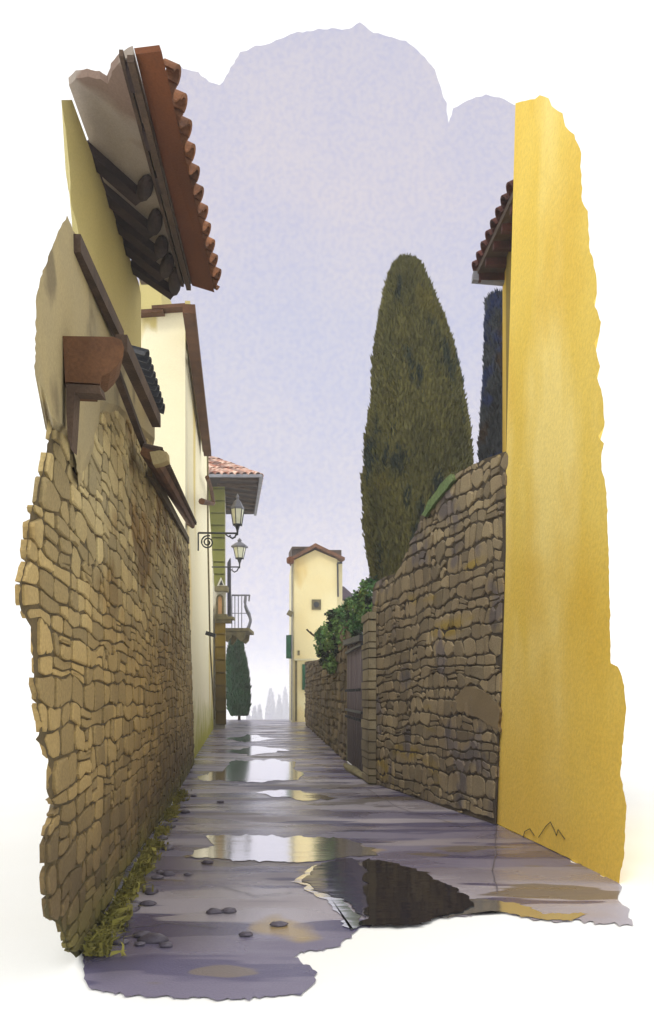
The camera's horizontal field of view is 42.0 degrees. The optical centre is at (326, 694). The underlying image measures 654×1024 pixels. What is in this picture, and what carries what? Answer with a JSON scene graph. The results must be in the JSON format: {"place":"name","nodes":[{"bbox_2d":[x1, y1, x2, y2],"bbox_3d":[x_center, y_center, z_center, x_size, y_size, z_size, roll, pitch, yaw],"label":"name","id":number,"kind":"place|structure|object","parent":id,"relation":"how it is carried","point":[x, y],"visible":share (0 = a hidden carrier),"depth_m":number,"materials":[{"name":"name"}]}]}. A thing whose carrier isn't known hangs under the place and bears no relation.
{"place":"outdoors","nodes":[
{"label":"outdoors","id":0,"kind":"place"},
{"bbox_2d":[130,22,514,712],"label":"sky","id":1,"kind":"structure","parent":0,"point":[340,170],"depth_m":760.00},
{"bbox_2d":[0,713,653,1023],"bbox_3d":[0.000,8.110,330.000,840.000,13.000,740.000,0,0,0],"label":"ground","id":2,"kind":"structure","parent":0,"point":[496,968],"depth_m":5.11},
{"bbox_2d":[15,216,196,956],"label":"stone wall","id":3,"kind":"structure","parent":2,"relation":"on","point":[102,595],"depth_m":5.70,"materials":[{"name":"beige stone"}]},
{"bbox_2d":[61,45,221,346],"bbox_3d":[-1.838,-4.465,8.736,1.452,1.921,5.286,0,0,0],"label":"house","id":4,"kind":"structure","parent":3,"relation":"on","point":[136,191],"depth_m":7.79,"materials":[{"name":"wood"}]},
{"bbox_2d":[139,280,215,758],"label":"house","id":5,"kind":"structure","parent":2,"relation":"on","point":[169,336],"depth_m":19.48,"materials":[{"name":"beige paint"}]},
{"bbox_2d":[197,494,244,550],"bbox_3d":[-2.762,-4.495,22.200,1.220,1.487,0.369,0,0,0],"label":"wall lamp","id":6,"kind":"object","parent":5,"relation":"attached to","point":[237,509],"visible":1,"depth_m":22.17,"materials":[{"name":"glass"}]},
{"bbox_2d":[212,538,247,572],"bbox_3d":[-3.612,-5.237,31.913,1.338,1.302,0.579,0,0,-15],"label":"wall lamp","id":7,"kind":"object","parent":5,"relation":"attached to","point":[239,547],"visible":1,"depth_m":31.91,"materials":[{"name":"glass"}]},
{"bbox_2d":[226,639,251,719],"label":"cypress tree","id":8,"kind":"object","parent":2,"relation":"on","point":[238,692],"visible":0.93,"depth_m":55.47,"materials":[{"name":"green plant"}]},
{"bbox_2d":[251,705,257,718],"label":"cypress tree","id":9,"kind":"object","parent":2,"relation":"on","point":[254,714],"visible":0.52,"depth_m":444.34,"materials":[{"name":"grey plant"}]},
{"bbox_2d":[257,703,262,718],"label":"cypress tree","id":10,"kind":"object","parent":2,"relation":"on","point":[259,712],"visible":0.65,"depth_m":459.19,"materials":[{"name":"grey plant"}]},
{"bbox_2d":[264,688,276,718],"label":"cypress tree","id":11,"kind":"object","parent":2,"relation":"on","point":[270,712],"visible":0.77,"depth_m":473.49,"materials":[{"name":"grey plant"}]},
{"bbox_2d":[275,694,283,718],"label":"cypress tree","id":12,"kind":"object","parent":2,"relation":"on","point":[279,712],"visible":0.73,"depth_m":488.96,"materials":[{"name":"grey plant"}]},
{"bbox_2d":[281,687,288,718],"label":"cypress tree","id":13,"kind":"object","parent":2,"relation":"on","point":[285,707],"visible":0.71,"depth_m":503.67,"materials":[{"name":"grey plant"}]},
{"bbox_2d":[286,543,344,721],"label":"house","id":14,"kind":"structure","parent":2,"relation":"on","point":[315,584],"depth_m":50.00,"materials":[{"name":"paint"}]},
{"bbox_2d":[295,661,296,720],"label":"drainpipe","id":15,"kind":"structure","parent":14,"relation":"in","point":[295,661],"depth_m":49.94,"materials":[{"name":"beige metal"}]},
{"bbox_2d":[312,599,320,609],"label":"window","id":16,"kind":"structure","parent":14,"relation":"in","point":[316,603],"depth_m":49.94,"materials":[{"name":"grey glass"}]},
{"bbox_2d":[342,586,352,603],"bbox_3d":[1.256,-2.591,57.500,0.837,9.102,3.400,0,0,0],"label":"house","id":17,"kind":"structure","parent":2,"relation":"on","point":[346,593],"depth_m":55.80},
{"bbox_2d":[361,612,375,783],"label":"gate pillar","id":18,"kind":"structure","parent":2,"relation":"on","point":[368,722],"depth_m":15.22,"materials":[{"name":"stone"}]},
{"bbox_2d":[359,253,474,597],"bbox_3d":[1.965,-3.924,18.502,2.519,11.248,2.494,0,0,0],"label":"cypress tree","id":19,"kind":"object","parent":2,"relation":"on","point":[418,449],"visible":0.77,"depth_m":17.69,"materials":[{"name":"green plant"}]},
{"bbox_2d":[372,452,507,823],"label":"stone wall","id":20,"kind":"structure","parent":2,"relation":"on","point":[438,602],"depth_m":11.91,"materials":[{"name":"brown stone"}]},
{"bbox_2d":[477,289,501,461],"bbox_3d":[3.186,-2.831,15.496,0.924,9.062,0.930,0,0,0],"label":"cypress tree","id":21,"kind":"object","parent":2,"relation":"on","point":[489,442],"visible":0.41,"depth_m":15.26,"materials":[{"name":"green plant"}]},
{"bbox_2d":[471,180,512,452],"bbox_3d":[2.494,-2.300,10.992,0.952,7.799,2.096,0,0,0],"label":"house","id":22,"kind":"structure","parent":2,"relation":"on","point":[491,264],"depth_m":11.41,"materials":[{"name":"brown tile"}]},
{"bbox_2d":[497,95,626,882],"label":"wall","id":23,"kind":"structure","parent":2,"relation":"on","point":[560,783],"depth_m":8.63,"materials":[{"name":"yellow paint"}]},
{"bbox_2d":[82,719,632,999],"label":"road","id":24,"kind":"structure","parent":0,"point":[220,958],"depth_m":7.59,"materials":[{"name":"grey stone"}]},
{"bbox_2d":[111,930,125,938],"bbox_3d":[-1.411,1.580,5.631,0.122,0.041,0.192,0,0,13],"label":"fallen stone","id":25,"kind":"object","parent":24,"relation":"on","point":[120,936],"visible":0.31,"depth_m":5.61,"materials":[{"name":"grey stone"}]},
{"bbox_2d":[113,938,130,944],"bbox_3d":[-1.325,1.583,5.480,0.106,0.028,0.086,0,0,18],"label":"pebble","id":26,"kind":"object","parent":24,"relation":"on","point":[117,942],"visible":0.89,"depth_m":5.46,"materials":[{"name":"grey stone"}]},
{"bbox_2d":[126,903,140,912],"bbox_3d":[-1.466,1.578,6.339,0.144,0.050,0.216,0,0,0],"label":"fallen stone","id":27,"kind":"object","parent":24,"relation":"on","point":[136,908],"visible":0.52,"depth_m":6.32,"materials":[{"name":"grey stone"}]},
{"bbox_2d":[80,788,191,956],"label":"grass","id":28,"kind":"structure","parent":24,"relation":"on","point":[114,917],"depth_m":6.54,"materials":[{"name":"green plant"}]},
{"bbox_2d":[134,941,145,945],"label":"pebble","id":29,"kind":"object","parent":24,"relation":"on","point":[138,943],"visible":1,"depth_m":5.43,"materials":[{"name":"grey stone"}]},
{"bbox_2d":[133,930,150,937],"bbox_3d":[-1.223,1.582,5.656,0.132,0.034,0.115,0,0,0],"label":"pebble","id":30,"kind":"object","parent":24,"relation":"on","point":[139,934],"visible":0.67,"depth_m":5.62,"materials":[{"name":"grey stone"}]},
{"bbox_2d":[140,900,156,905],"bbox_3d":[-1.364,1.583,6.494,0.137,0.032,0.108,0,0,0],"label":"pebble","id":31,"kind":"object","parent":24,"relation":"on","point":[148,903],"visible":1,"depth_m":6.46,"materials":[{"name":"grey stone"}]},
{"bbox_2d":[144,887,158,894],"bbox_3d":[-1.423,1.582,6.897,0.119,0.036,0.183,0,0,0],"label":"fallen stone","id":32,"kind":"object","parent":24,"relation":"on","point":[148,891],"visible":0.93,"depth_m":6.85,"materials":[{"name":"grey stone"}]},
{"bbox_2d":[137,933,168,943],"bbox_3d":[-1.130,1.580,5.550,0.216,0.045,0.151,0,0,0],"label":"pebble","id":33,"kind":"object","parent":24,"relation":"on","point":[152,938],"visible":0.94,"depth_m":5.50,"materials":[{"name":"grey stone"}]},
{"bbox_2d":[151,875,163,878],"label":"pebble","id":34,"kind":"object","parent":24,"relation":"on","point":[157,876],"visible":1,"depth_m":7.40,"materials":[{"name":"grey stone"}]},
{"bbox_2d":[157,835,167,840],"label":"fallen stone","id":35,"kind":"object","parent":24,"relation":"on","point":[163,836],"visible":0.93,"depth_m":9.41,"materials":[{"name":"grey stone"}]},
{"bbox_2d":[159,941,172,946],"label":"pebble","id":36,"kind":"object","parent":24,"relation":"on","point":[166,944],"visible":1,"depth_m":5.40,"materials":[{"name":"grey stone"}]},
{"bbox_2d":[160,871,174,875],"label":"pebble","id":37,"kind":"object","parent":24,"relation":"on","point":[168,873],"visible":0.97,"depth_m":7.54,"materials":[{"name":"grey stone"}]},
{"bbox_2d":[162,844,173,850],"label":"fallen stone","id":38,"kind":"object","parent":24,"relation":"on","point":[169,847],"visible":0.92,"depth_m":8.80,"materials":[{"name":"grey stone"}]},
{"bbox_2d":[128,922,210,927],"bbox_3d":[-1.061,1.592,5.897,0.619,0.001,0.153,0,0,0],"label":"road crack","id":39,"kind":"object","parent":24,"relation":"on","point":[166,922],"visible":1,"depth_m":5.91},
{"bbox_2d":[164,823,175,827],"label":"fallen stone","id":40,"kind":"object","parent":24,"relation":"on","point":[170,824],"visible":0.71,"depth_m":10.27,"materials":[{"name":"grey stone"}]},
{"bbox_2d":[180,809,189,813],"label":"fallen stone","id":41,"kind":"object","parent":24,"relation":"on","point":[185,811],"visible":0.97,"depth_m":11.53,"materials":[{"name":"grey stone"}]},
{"bbox_2d":[201,860,213,863],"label":"pebble","id":42,"kind":"object","parent":24,"relation":"on","point":[207,862],"visible":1,"depth_m":8.07,"materials":[{"name":"grey stone"}]},
{"bbox_2d":[206,908,222,913],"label":"pebble","id":43,"kind":"object","parent":24,"relation":"on","point":[214,911],"visible":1,"depth_m":6.23,"materials":[{"name":"grey stone"}]},
{"bbox_2d":[221,907,236,912],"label":"pebble","id":44,"kind":"object","parent":24,"relation":"on","point":[229,910],"visible":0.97,"depth_m":6.25,"materials":[{"name":"grey stone"}]},
{"bbox_2d":[209,456,263,728],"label":"house","id":45,"kind":"structure","parent":24,"relation":"on","point":[230,481],"depth_m":40.00,"materials":[{"name":"paint"}]},
{"bbox_2d":[239,931,252,936],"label":"pebble","id":46,"kind":"object","parent":24,"relation":"on","point":[246,933],"visible":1,"depth_m":5.64,"materials":[{"name":"grey stone"}]},
{"bbox_2d":[227,734,273,741],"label":"puddle","id":47,"kind":"object","parent":24,"relation":"on","point":[248,738],"visible":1,"depth_m":31.16,"materials":[{"name":"white liquid"}]},
{"bbox_2d":[198,759,303,781],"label":"puddle","id":48,"kind":"object","parent":24,"relation":"on","point":[259,770],"visible":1,"depth_m":17.51,"materials":[{"name":"white liquid"}]},
{"bbox_2d":[228,746,288,755],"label":"puddle","id":49,"kind":"object","parent":24,"relation":"on","point":[252,750],"visible":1,"depth_m":24.44,"materials":[{"name":"white liquid"}]},
{"bbox_2d":[269,921,288,926],"bbox_3d":[-0.333,1.583,5.912,0.110,0.029,0.098,0,0,26],"label":"pebble","id":50,"kind":"object","parent":24,"relation":"on","point":[278,923],"visible":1,"depth_m":5.88,"materials":[{"name":"grey stone"}]},
{"bbox_2d":[185,834,376,861],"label":"puddle","id":51,"kind":"object","parent":24,"relation":"on","point":[258,848],"visible":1,"depth_m":8.85,"materials":[{"name":"white liquid"}]},
{"bbox_2d":[257,790,336,800],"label":"puddle","id":52,"kind":"object","parent":24,"relation":"on","point":[299,795],"visible":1,"depth_m":13.51,"materials":[{"name":"white liquid"}]},
{"bbox_2d":[291,865,361,928],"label":"puddle","id":53,"kind":"object","parent":24,"relation":"on","point":[347,913],"visible":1,"depth_m":6.48,"materials":[{"name":"white liquid"}]},
{"bbox_2d":[304,621,350,760],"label":"stone wall","id":54,"kind":"structure","parent":24,"relation":"on","point":[325,694],"depth_m":26.15,"materials":[{"name":"brown stone"}]},
{"bbox_2d":[306,575,378,674],"bbox_3d":[0.507,-1.510,21.417,0.916,1.899,11.420,0,0,-7],"label":"shrub","id":55,"kind":"object","parent":54,"relation":"on","point":[359,603],"visible":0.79,"depth_m":21.68,"materials":[{"name":"green plant"}]},
{"bbox_2d":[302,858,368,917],"bbox_3d":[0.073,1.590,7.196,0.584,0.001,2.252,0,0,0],"label":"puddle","id":56,"kind":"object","parent":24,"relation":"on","point":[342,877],"visible":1,"depth_m":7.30,"materials":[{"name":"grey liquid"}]},
{"bbox_2d":[343,635,362,771],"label":"wooden gate","id":57,"kind":"structure","parent":24,"relation":"on","point":[353,690],"depth_m":18.34,"materials":[{"name":"wood"}]},
{"bbox_2d":[343,763,363,779],"bbox_3d":[0.534,1.544,17.663,0.194,0.132,3.425,0,0,-6],"label":"stone doorstep","id":58,"kind":"object","parent":24,"relation":"on","point":[354,770],"visible":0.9,"depth_m":17.16,"materials":[{"name":"beige stone"}]},
{"bbox_2d":[358,858,473,925],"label":"puddle","id":59,"kind":"object","parent":24,"relation":"on","point":[396,894],"visible":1,"depth_m":6.71,"materials":[{"name":"black liquid"}]},
{"bbox_2d":[366,788,471,829],"bbox_3d":[1.078,1.592,12.288,0.234,0.001,4.593,0,0,-13],"label":"road crack","id":60,"kind":"object","parent":24,"relation":"on","point":[407,810],"visible":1,"depth_m":11.84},
{"bbox_2d":[492,825,497,889],"bbox_3d":[1.711,1.592,8.707,0.052,0.001,3.590,0,0,11],"label":"road crack","id":61,"kind":"object","parent":24,"relation":"on","point":[494,861],"visible":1,"depth_m":8.12,"materials":[{"name":"grey"}]},
{"bbox_2d":[442,898,584,920],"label":"puddle","id":62,"kind":"object","parent":24,"relation":"on","point":[481,905],"visible":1,"depth_m":6.30,"materials":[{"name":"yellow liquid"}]}
]}

